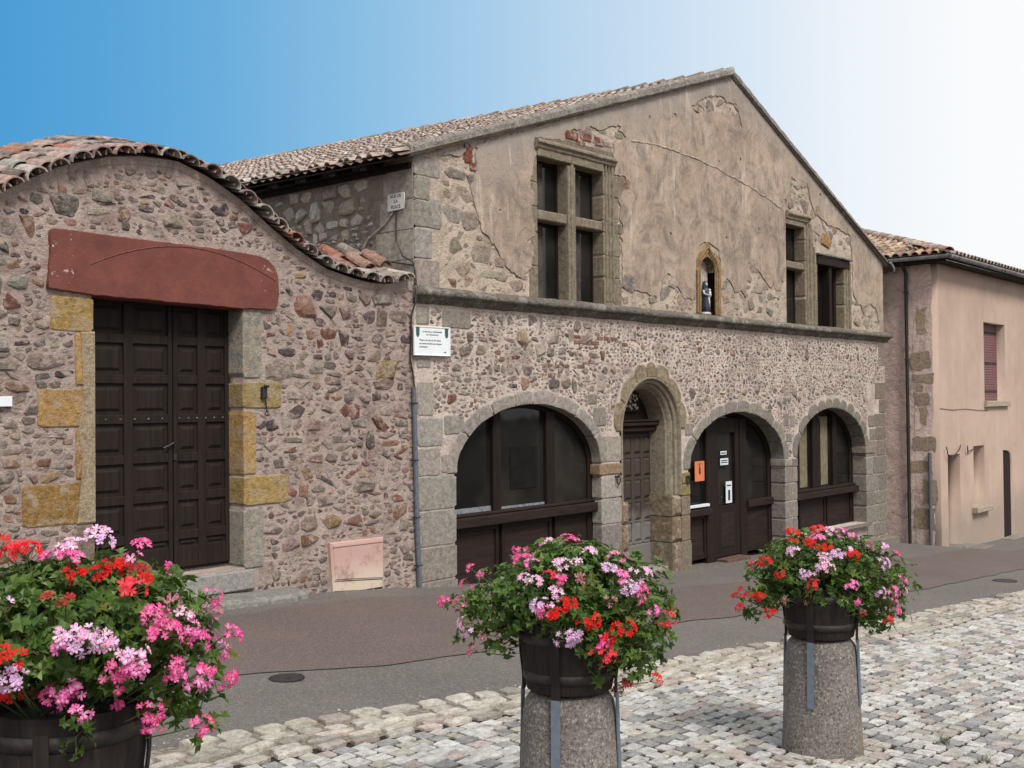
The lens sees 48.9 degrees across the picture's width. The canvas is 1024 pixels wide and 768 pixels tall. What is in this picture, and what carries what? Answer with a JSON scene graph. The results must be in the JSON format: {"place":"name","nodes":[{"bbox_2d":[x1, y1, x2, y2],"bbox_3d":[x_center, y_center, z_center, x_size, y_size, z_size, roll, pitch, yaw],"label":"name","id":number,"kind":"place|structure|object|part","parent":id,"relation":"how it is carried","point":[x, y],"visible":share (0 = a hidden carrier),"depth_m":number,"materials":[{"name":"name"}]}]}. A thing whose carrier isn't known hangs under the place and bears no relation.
{"place":"outdoors","nodes":[
{"label":"outdoors","id":0,"kind":"place"},
{"bbox_2d":[0,0,1023,273],"label":"sky","id":1,"kind":"structure","parent":0,"point":[910,112],"materials":[{"name":"blue"}]},
{"bbox_2d":[145,597,1015,766],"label":"border bed","id":2,"kind":"object","parent":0,"point":[177,748],"visible":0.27,"depth_m":6.21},
{"bbox_2d":[144,590,1023,767],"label":"kerb border stones","id":3,"kind":"object","parent":2,"relation":"on","point":[395,722],"visible":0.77,"depth_m":6.69,"materials":[{"name":"beige stone"}]},
{"bbox_2d":[146,537,1023,750],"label":"road","id":4,"kind":"structure","parent":0,"point":[257,699],"depth_m":8.07,"materials":[{"name":"grey asphalt"}]},
{"bbox_2d":[171,569,253,597],"bbox_3d":[-3.343,1.917,10.434,0.360,0.193,2.053,-1,-1,41],"label":"doorstep","id":5,"kind":"object","parent":4,"relation":"on","point":[232,581],"visible":0.32,"depth_m":10.83,"materials":[{"name":"stone"}]},
{"bbox_2d":[196,586,308,611],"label":"kerb slab","id":6,"kind":"structure","parent":4,"relation":"on","point":[238,600],"depth_m":10.90,"materials":[{"name":"stone"}]},
{"bbox_2d":[268,673,304,682],"bbox_3d":[-1.509,1.968,7.544,0.228,0.014,0.240,-1,-1,41],"label":"utility cover","id":7,"kind":"object","parent":4,"relation":"on","point":[288,677],"visible":1,"depth_m":7.53,"materials":[{"name":"metal"}]},
{"bbox_2d":[327,537,382,591],"bbox_3d":[-1.680,1.973,12.160,0.082,0.590,0.765,-1,-1,41],"label":"meter cabinet","id":8,"kind":"object","parent":4,"relation":"on","point":[357,564],"visible":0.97,"depth_m":12.11,"materials":[{"name":"metal"}]},
{"bbox_3d":[-1.653,1.913,12.143,0.012,0.427,0.713,-1,-1,41],"label":"door panel","id":9,"kind":"part","parent":8,"relation":"part of","materials":[{"name":"paint"}]},
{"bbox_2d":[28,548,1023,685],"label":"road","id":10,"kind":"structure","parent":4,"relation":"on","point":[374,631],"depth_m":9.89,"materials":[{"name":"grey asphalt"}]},
{"bbox_2d":[153,559,1003,745],"bbox_3d":[3.101,2.501,13.943,4.952,1.146,18.855,-1,-1,41],"label":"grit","id":11,"kind":"object","parent":4,"relation":"on","point":[515,685],"visible":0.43,"depth_m":9.70,"materials":[{"name":"gravel"}]},
{"bbox_2d":[226,569,1018,675],"bbox_3d":[7.434,2.780,17.337,0.978,2.411,41.892,-1,-1,42],"label":"road joint","id":12,"kind":"object","parent":4,"relation":"on","point":[511,647],"visible":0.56,"depth_m":8.45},
{"bbox_2d":[969,544,993,548],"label":"kerb slab","id":13,"kind":"structure","parent":4,"relation":"on","point":[982,546],"depth_m":23.83,"materials":[{"name":"stone"}]},
{"bbox_2d":[992,579,1017,582],"bbox_3d":[6.734,2.689,15.398,0.304,0.014,0.320,-1,-1,41],"label":"utility cover","id":14,"kind":"object","parent":4,"relation":"on","point":[1006,580],"visible":1,"depth_m":15.38,"materials":[{"name":"metal"}]},
{"bbox_2d":[233,608,1023,767],"bbox_3d":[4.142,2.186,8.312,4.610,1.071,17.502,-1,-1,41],"label":"cobble pavement","id":15,"kind":"structure","parent":0,"point":[466,748],"depth_m":6.70,"materials":[{"name":"stone"}]},
{"bbox_2d":[521,691,617,767],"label":"granite bollard","id":16,"kind":"object","parent":15,"relation":"on","point":[588,735],"visible":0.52,"depth_m":4.38,"materials":[{"name":"grey stone"}]},
{"bbox_2d":[518,616,621,767],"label":"barrel planter","id":17,"kind":"object","parent":16,"relation":"on","point":[549,668],"visible":0.47,"depth_m":4.37,"materials":[{"name":"wood"}]},
{"bbox_2d":[437,533,680,695],"bbox_3d":[0.246,0.934,4.505,0.837,0.651,0.813,-1,-1,41],"label":"geranium plant","id":18,"kind":"object","parent":17,"relation":"in","point":[574,593],"visible":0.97,"depth_m":4.40,"materials":[{"name":"green plant"}]},
{"bbox_2d":[802,757,815,764],"bbox_3d":[1.523,1.924,5.742,0.099,0.039,0.092,-1,-1,41],"label":"weed tuft","id":19,"kind":"object","parent":15,"relation":"on","point":[811,762],"visible":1,"depth_m":5.75,"materials":[{"name":"green plant"}]},
{"bbox_2d":[782,636,863,761],"bbox_3d":[1.674,1.691,6.088,0.430,0.675,0.431,-1,-1,41],"label":"granite bollard","id":20,"kind":"object","parent":15,"relation":"on","point":[829,726],"visible":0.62,"depth_m":5.92,"materials":[{"name":"grey stone"}]},
{"bbox_2d":[782,583,861,709],"bbox_3d":[1.671,1.393,6.093,0.413,0.630,0.413,-1,-1,15],"label":"barrel planter","id":21,"kind":"object","parent":20,"relation":"on","point":[811,622],"visible":0.71,"depth_m":5.92,"materials":[{"name":"wood"}]},
{"bbox_2d":[730,524,921,634],"bbox_3d":[1.701,1.051,6.075,0.860,0.608,0.823,-1,-1,41],"label":"geranium plant","id":22,"kind":"object","parent":21,"relation":"in","point":[818,568],"visible":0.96,"depth_m":5.96,"materials":[{"name":"green plant"}]},
{"bbox_2d":[934,735,952,744],"bbox_3d":[2.395,1.976,6.263,0.160,0.050,0.102,0,-1,-32],"label":"weed tuft","id":23,"kind":"object","parent":15,"relation":"on","point":[944,739],"visible":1,"depth_m":6.28,"materials":[{"name":"green plant"}]},
{"bbox_2d":[978,754,992,763],"bbox_3d":[2.482,1.958,5.898,0.126,0.041,0.094,-1,-1,25],"label":"weed tuft","id":24,"kind":"object","parent":15,"relation":"on","point":[987,759],"visible":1,"depth_m":5.90,"materials":[{"name":"green plant"}]},
{"bbox_3d":[-1.125,1.411,2.853,0.430,0.675,0.429,-1,-1,41],"label":"granite bollard","id":25,"kind":"object","parent":15,"relation":"on","visible":0},
{"bbox_2d":[0,683,151,767],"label":"barrel planter","id":26,"kind":"object","parent":25,"relation":"on","point":[32,742],"visible":0.5,"depth_m":2.71,"materials":[{"name":"wood"}]},
{"bbox_2d":[0,524,243,761],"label":"geranium plant","id":27,"kind":"object","parent":26,"relation":"in","point":[104,626],"visible":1,"depth_m":2.74,"materials":[{"name":"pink plant"}]},
{"bbox_3d":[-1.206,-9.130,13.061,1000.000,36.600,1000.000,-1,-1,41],"label":"ground","id":28,"kind":"structure","parent":0,"visible":0},
{"bbox_2d":[0,135,416,593],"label":"gate wall","id":29,"kind":"structure","parent":28,"relation":"on","point":[167,313],"depth_m":10.82,"materials":[{"name":"stone"}]},
{"bbox_2d":[0,396,11,406],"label":"sign","id":30,"kind":"object","parent":29,"relation":"attached to","point":[5,401],"visible":1,"depth_m":9.27,"materials":[{"name":"white metal"}]},
{"bbox_2d":[260,384,268,415],"bbox_3d":[-2.463,0.162,11.252,0.079,0.315,0.073,-1,-1,41],"label":"gate hook","id":31,"kind":"object","parent":29,"relation":"attached to","point":[263,393],"visible":1,"depth_m":11.24,"materials":[{"name":"black metal"}]},
{"bbox_2d":[217,66,898,586],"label":"stone house","id":32,"kind":"structure","parent":28,"relation":"on","point":[567,256],"depth_m":16.41,"materials":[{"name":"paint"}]},
{"bbox_2d":[359,211,416,386],"bbox_3d":[-1.470,-0.983,13.156,0.984,2.059,0.107,-1,-1,41],"label":"wall cable","id":33,"kind":"object","parent":32,"relation":"attached to","point":[381,227],"depth_m":12.93,"materials":[{"name":"black metal"}]},
{"bbox_2d":[387,192,404,211],"bbox_3d":[-1.343,-2.112,13.070,0.282,0.200,0.017,-1,-1,41],"label":"street plate","id":34,"kind":"object","parent":32,"relation":"attached to","point":[395,201],"visible":1,"depth_m":13.06,"materials":[{"name":"metal"}]},
{"bbox_2d":[409,387,422,587],"bbox_3d":[-1.089,1.188,12.842,0.066,2.302,0.142,-1,-1,41],"label":"conduit pipe","id":35,"kind":"object","parent":32,"relation":"attached to","point":[415,460],"visible":0.98,"depth_m":12.82,"materials":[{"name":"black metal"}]},
{"bbox_2d":[413,325,450,356],"bbox_3d":[-0.927,-0.496,13.073,0.025,0.340,0.595,-1,-1,41],"label":"information plaque","id":36,"kind":"object","parent":32,"relation":"attached to","point":[430,341],"visible":1,"depth_m":13.06,"materials":[{"name":"white plastic"}]},
{"bbox_2d":[454,404,597,584],"bbox_3d":[0.155,1.533,14.610,0.225,2.600,2.981,-1,-1,41],"label":"shop window","id":37,"kind":"structure","parent":32,"relation":"in","point":[523,476],"depth_m":14.58,"materials":[{"name":"brown wood"}]},
{"bbox_2d":[529,137,625,305],"bbox_3d":[0.884,-2.183,15.404,0.298,2.201,2.206,-1,-1,41],"label":"cross window","id":38,"kind":"structure","parent":32,"relation":"in","point":[563,253],"depth_m":15.27,"materials":[{"name":"stone"}]},
{"bbox_2d":[615,474,620,484],"bbox_3d":[1.486,1.349,15.870,0.090,0.149,0.089,-1,-1,13],"label":"tethering ring","id":39,"kind":"object","parent":32,"relation":"attached to","point":[618,476],"visible":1,"depth_m":15.85,"materials":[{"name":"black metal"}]},
{"bbox_2d":[614,362,686,571],"bbox_3d":[1.879,1.385,16.745,0.537,3.416,1.913,-1,-1,41],"label":"arched door","id":40,"kind":"structure","parent":32,"relation":"in","point":[650,407],"depth_m":17.10,"materials":[{"name":"stone"}]},
{"bbox_2d":[701,281,710,314],"bbox_3d":[3.076,-1.367,17.897,0.170,0.542,0.169,-1,-1,-6],"label":"statue","id":41,"kind":"object","parent":32,"relation":"in","point":[706,293],"visible":0.96,"depth_m":17.85,"materials":[{"name":"white paint"}]},
{"bbox_2d":[688,413,773,562],"bbox_3d":[3.586,1.850,18.705,0.330,2.825,3.207,-1,-1,41],"label":"arched door","id":42,"kind":"structure","parent":32,"relation":"in","point":[717,530],"depth_m":18.92,"materials":[{"name":"brown wood"}]},
{"bbox_2d":[695,461,703,481],"bbox_3d":[3.011,1.399,18.084,0.005,0.320,0.290,-1,-1,41],"label":"poster","id":43,"kind":"object","parent":42,"relation":"attached to","point":[699,470],"visible":1,"depth_m":18.08,"materials":[{"name":"orange paper"}]},
{"bbox_2d":[690,503,709,508],"bbox_3d":[2.933,1.951,17.953,0.070,0.044,0.744,-1,-1,41],"label":"paper","id":44,"kind":"object","parent":42,"relation":"attached to","point":[699,505],"visible":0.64,"depth_m":17.99,"materials":[{"name":"white paper"}]},
{"bbox_2d":[720,458,727,464],"bbox_3d":[3.524,1.288,18.705,0.005,0.110,0.260,-1,-1,41],"label":"notice","id":45,"kind":"object","parent":42,"relation":"attached to","point":[723,461],"visible":1,"depth_m":18.71,"materials":[{"name":"white paper"}]},
{"bbox_2d":[726,481,731,502],"bbox_3d":[3.620,1.804,18.803,0.005,0.360,0.200,-1,-1,41],"label":"notice","id":46,"kind":"object","parent":42,"relation":"attached to","point":[728,491],"visible":1,"depth_m":18.81,"materials":[{"name":"white paper"}]},
{"bbox_2d":[785,210,817,325],"bbox_3d":[5.200,-2.069,20.454,0.314,2.043,1.241,-1,-1,41],"label":"stone window","id":47,"kind":"structure","parent":32,"relation":"in","point":[799,311],"depth_m":20.54,"materials":[{"name":"beige stone"}]},
{"bbox_2d":[796,409,858,531],"bbox_3d":[5.856,1.585,21.445,0.270,2.315,3.040,-1,-1,41],"label":"shop window","id":48,"kind":"structure","parent":32,"relation":"in","point":[826,487],"depth_m":21.71,"materials":[{"name":"brown wood"}]},
{"bbox_2d":[816,253,852,328],"bbox_3d":[6.079,-1.735,21.488,0.295,1.391,1.560,-1,-1,41],"label":"timber lintel window","id":49,"kind":"structure","parent":32,"relation":"in","point":[831,272],"depth_m":21.69,"materials":[{"name":"wood"}]},
{"bbox_2d":[862,228,1023,547],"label":"beige house","id":50,"kind":"structure","parent":28,"relation":"on","point":[966,331],"depth_m":23.99,"materials":[{"name":"paint"}]},
{"bbox_2d":[899,262,911,543],"bbox_3d":[8.181,0.416,23.414,0.120,5.947,0.344,-1,-1,41],"label":"downpipe","id":51,"kind":"object","parent":50,"relation":"attached to","point":[907,359],"visible":0.96,"depth_m":23.47,"materials":[{"name":"black metal"}]},
{"bbox_2d":[928,452,932,544],"bbox_3d":[8.616,2.417,23.198,0.078,2.010,0.078,-1,-1,18],"label":"standpipe","id":52,"kind":"object","parent":50,"relation":"attached to","point":[930,498],"visible":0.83,"depth_m":23.18,"materials":[{"name":"grey metal"}]},
{"bbox_2d":[946,445,960,456],"bbox_3d":[9.258,1.402,23.555,0.074,0.239,0.846,-1,-1,41],"label":"wall bracket","id":53,"kind":"object","parent":50,"relation":"attached to","point":[955,453],"depth_m":23.43,"materials":[{"name":"black metal"}]},
{"bbox_2d":[1003,450,1010,536],"bbox_3d":[11.576,2.553,26.442,0.050,2.040,0.640,-1,-1,41],"label":"door","id":54,"kind":"structure","parent":50,"relation":"in","point":[1006,457],"depth_m":26.46,"materials":[{"name":"brown wood"}]}
]}

